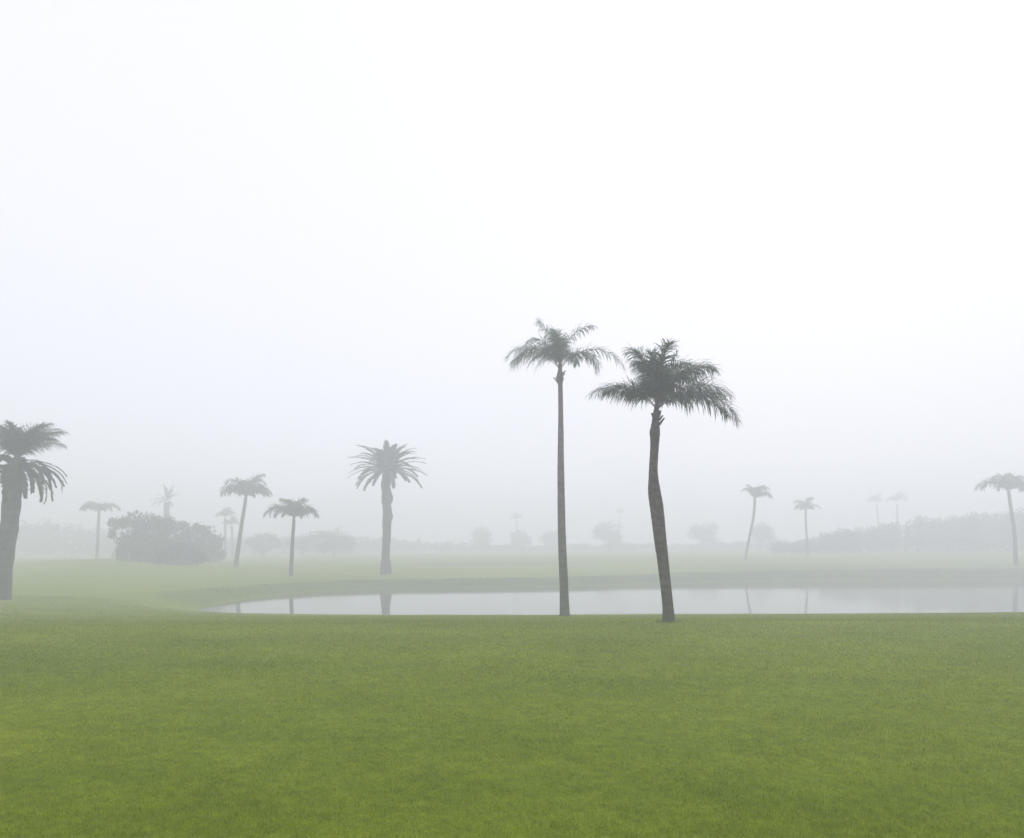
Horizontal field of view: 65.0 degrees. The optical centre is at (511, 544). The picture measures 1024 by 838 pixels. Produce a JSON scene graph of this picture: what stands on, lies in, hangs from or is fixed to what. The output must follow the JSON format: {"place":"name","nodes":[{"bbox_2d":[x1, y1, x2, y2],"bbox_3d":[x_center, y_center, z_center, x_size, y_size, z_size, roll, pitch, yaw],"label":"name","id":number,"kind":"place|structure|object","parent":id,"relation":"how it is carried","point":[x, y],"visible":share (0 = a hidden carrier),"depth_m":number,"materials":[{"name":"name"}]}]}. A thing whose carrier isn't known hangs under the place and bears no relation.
{"place":"outdoors","nodes":[
{"label":"outdoors","id":0,"kind":"place"},
{"bbox_2d":[0,546,1023,837],"bbox_3d":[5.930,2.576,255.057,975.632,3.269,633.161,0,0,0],"label":"ground","id":1,"kind":"structure","parent":0,"point":[78,578],"depth_m":8.15,"materials":[{"name":"green plant"}]},
{"bbox_2d":[0,420,68,599],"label":"date palm","id":2,"kind":"object","parent":1,"relation":"on","point":[19,442],"visible":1,"depth_m":37.69,"materials":[{"name":"green plant"}]},
{"bbox_2d":[79,500,120,558],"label":"queen palm","id":3,"kind":"object","parent":1,"relation":"on","point":[95,506],"visible":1,"depth_m":104.82,"materials":[{"name":"grey plant"}]},
{"bbox_2d":[15,519,223,555],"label":"treeline","id":4,"kind":"object","parent":1,"relation":"on","point":[33,541],"visible":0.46,"depth_m":167.22,"materials":[{"name":"green plant"}]},
{"bbox_2d":[106,515,132,559],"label":"tree","id":5,"kind":"object","parent":1,"relation":"on","point":[114,524],"visible":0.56,"depth_m":83.93,"materials":[{"name":"grey plant"}]},
{"bbox_2d":[114,509,161,561],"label":"bush","id":6,"kind":"object","parent":1,"relation":"on","point":[135,549],"visible":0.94,"depth_m":82.52,"materials":[{"name":"green plant"}]},
{"bbox_2d":[143,514,181,561],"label":"bush","id":7,"kind":"object","parent":1,"relation":"on","point":[167,527],"visible":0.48,"depth_m":85.81,"materials":[{"name":"grey plant"}]},
{"bbox_2d":[150,485,176,537],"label":"date palm","id":8,"kind":"object","parent":1,"relation":"on","point":[166,511],"visible":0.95,"depth_m":124.70,"materials":[{"name":"grey plant"}]},
{"bbox_2d":[147,541,207,565],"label":"bush","id":9,"kind":"object","parent":1,"relation":"on","point":[178,553],"visible":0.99,"depth_m":79.71,"materials":[{"name":"grey plant"}]},
{"bbox_2d":[171,520,207,561],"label":"bush","id":10,"kind":"object","parent":1,"relation":"on","point":[182,526],"visible":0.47,"depth_m":89.78,"materials":[{"name":"grey plant"}]},
{"bbox_2d":[197,525,227,561],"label":"bush","id":11,"kind":"object","parent":1,"relation":"on","point":[211,550],"visible":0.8,"depth_m":93.74,"materials":[{"name":"grey plant"}]},
{"bbox_2d":[215,507,235,557],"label":"queen palm","id":12,"kind":"object","parent":1,"relation":"on","point":[225,512],"visible":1,"depth_m":134.82,"materials":[{"name":"grey plant"}]},
{"bbox_2d":[222,516,239,556],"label":"queen palm","id":13,"kind":"object","parent":1,"relation":"on","point":[232,520],"visible":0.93,"depth_m":139.82,"materials":[{"name":"grey plant"}]},
{"bbox_2d":[220,473,271,566],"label":"queen palm","id":14,"kind":"object","parent":1,"relation":"on","point":[245,488],"visible":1,"depth_m":79.81,"materials":[{"name":"green plant"}]},
{"bbox_2d":[245,532,283,555],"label":"tree","id":15,"kind":"object","parent":1,"relation":"on","point":[257,541],"visible":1,"depth_m":144.37,"materials":[{"name":"grey plant"}]},
{"bbox_2d":[263,495,319,575],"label":"queen palm","id":16,"kind":"object","parent":1,"relation":"on","point":[293,509],"visible":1,"depth_m":67.85,"materials":[{"name":"grey plant"}]},
{"bbox_2d":[282,533,320,554],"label":"tree","id":17,"kind":"object","parent":1,"relation":"on","point":[303,544],"visible":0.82,"depth_m":148.81,"materials":[{"name":"grey plant"}]},
{"bbox_2d":[307,526,358,555],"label":"bush","id":18,"kind":"object","parent":1,"relation":"on","point":[337,541],"visible":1,"depth_m":138.73,"materials":[{"name":"grey plant"}]},
{"bbox_2d":[348,440,427,573],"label":"date palm","id":19,"kind":"object","parent":1,"relation":"on","point":[387,458],"visible":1,"depth_m":71.59,"materials":[{"name":"green plant"}]},
{"bbox_2d":[468,526,493,546],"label":"tree","id":20,"kind":"object","parent":1,"relation":"on","point":[484,538],"visible":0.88,"depth_m":189.06,"materials":[{"name":"grey plant"}]},
{"bbox_2d":[220,535,788,553],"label":"treeline","id":21,"kind":"object","parent":1,"relation":"on","point":[369,545],"visible":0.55,"depth_m":182.35,"materials":[{"name":"green plant"}]},
{"bbox_2d":[509,512,522,546],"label":"queen palm","id":22,"kind":"object","parent":1,"relation":"on","point":[516,516],"visible":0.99,"depth_m":214.77,"materials":[{"name":"grey plant"}]},
{"bbox_2d":[509,529,531,546],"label":"tree","id":23,"kind":"object","parent":1,"relation":"on","point":[523,538],"visible":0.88,"depth_m":194.32,"materials":[{"name":"grey plant"}]},
{"bbox_2d":[537,530,568,545],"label":"tree","id":24,"kind":"object","parent":1,"relation":"on","point":[548,536],"visible":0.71,"depth_m":188.84,"materials":[{"name":"grey plant"}]},
{"bbox_2d":[502,318,624,615],"bbox_3d":[1.592,-2.489,27.160,3.756,10.306,2.682,0,0,-30],"label":"queen palm","id":25,"kind":"object","parent":1,"relation":"on","point":[557,346],"visible":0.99,"depth_m":26.91,"materials":[{"name":"grey plant"}]},
{"bbox_2d":[590,517,623,550],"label":"tree","id":26,"kind":"object","parent":1,"relation":"on","point":[604,534],"visible":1,"depth_m":176.96,"materials":[{"name":"grey plant"}]},
{"bbox_2d":[204,568,1013,595],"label":"rough grass","id":27,"kind":"structure","parent":1,"relation":"on","point":[502,581],"depth_m":64.67,"materials":[{"name":"green plant"}]},
{"bbox_2d":[615,507,625,535],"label":"queen palm","id":28,"kind":"object","parent":1,"relation":"on","point":[619,511],"visible":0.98,"depth_m":224.83,"materials":[{"name":"grey plant"}]},
{"bbox_2d":[585,338,741,622],"bbox_3d":[3.451,-1.307,17.903,3.090,6.588,2.727,0,0,35],"label":"queen palm","id":29,"kind":"object","parent":1,"relation":"on","point":[655,385],"visible":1,"depth_m":17.88,"materials":[{"name":"green plant"}]},
{"bbox_2d":[686,520,721,549],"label":"tree","id":30,"kind":"object","parent":1,"relation":"on","point":[698,533],"visible":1,"depth_m":176.93,"materials":[{"name":"grey plant"}]},
{"bbox_2d":[741,485,772,559],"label":"queen palm","id":31,"kind":"object","parent":1,"relation":"on","point":[757,492],"visible":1,"depth_m":97.87,"materials":[{"name":"grey plant"}]},
{"bbox_2d":[747,521,775,549],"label":"tree","id":32,"kind":"object","parent":1,"relation":"on","point":[759,532],"visible":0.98,"depth_m":168.74,"materials":[{"name":"grey plant"}]},
{"bbox_2d":[793,497,821,554],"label":"queen palm","id":33,"kind":"object","parent":1,"relation":"on","point":[805,505],"visible":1,"depth_m":114.85,"materials":[{"name":"grey plant"}]},
{"bbox_2d":[867,493,883,527],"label":"queen palm","id":34,"kind":"object","parent":1,"relation":"on","point":[874,498],"visible":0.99,"depth_m":189.82,"materials":[{"name":"grey plant"}]},
{"bbox_2d":[769,507,1023,552],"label":"treeline","id":35,"kind":"object","parent":1,"relation":"on","point":[977,533],"visible":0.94,"depth_m":131.96,"materials":[{"name":"green plant"}]},
{"bbox_2d":[886,491,908,549],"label":"queen palm","id":36,"kind":"object","parent":1,"relation":"on","point":[898,496],"visible":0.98,"depth_m":174.81,"materials":[{"name":"grey plant"}]},
{"bbox_2d":[975,472,1023,564],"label":"queen palm","id":37,"kind":"object","parent":1,"relation":"on","point":[1007,482],"visible":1,"depth_m":84.82,"materials":[{"name":"grey plant"}]},
{"bbox_2d":[0,0,1023,546],"label":"sky","id":38,"kind":"structure","parent":0,"point":[278,239],"materials":[{"name":"white"}]},
{"bbox_2d":[196,580,1023,614],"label":"water","id":39,"kind":"structure","parent":0,"point":[864,596],"depth_m":49.79,"materials":[{"name":"grey liquid"}]},
{"bbox_2d":[557,614,681,622],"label":"tall grass","id":40,"kind":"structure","parent":0,"point":[657,621],"depth_m":17.89,"materials":[{"name":"green plant"}]}
]}

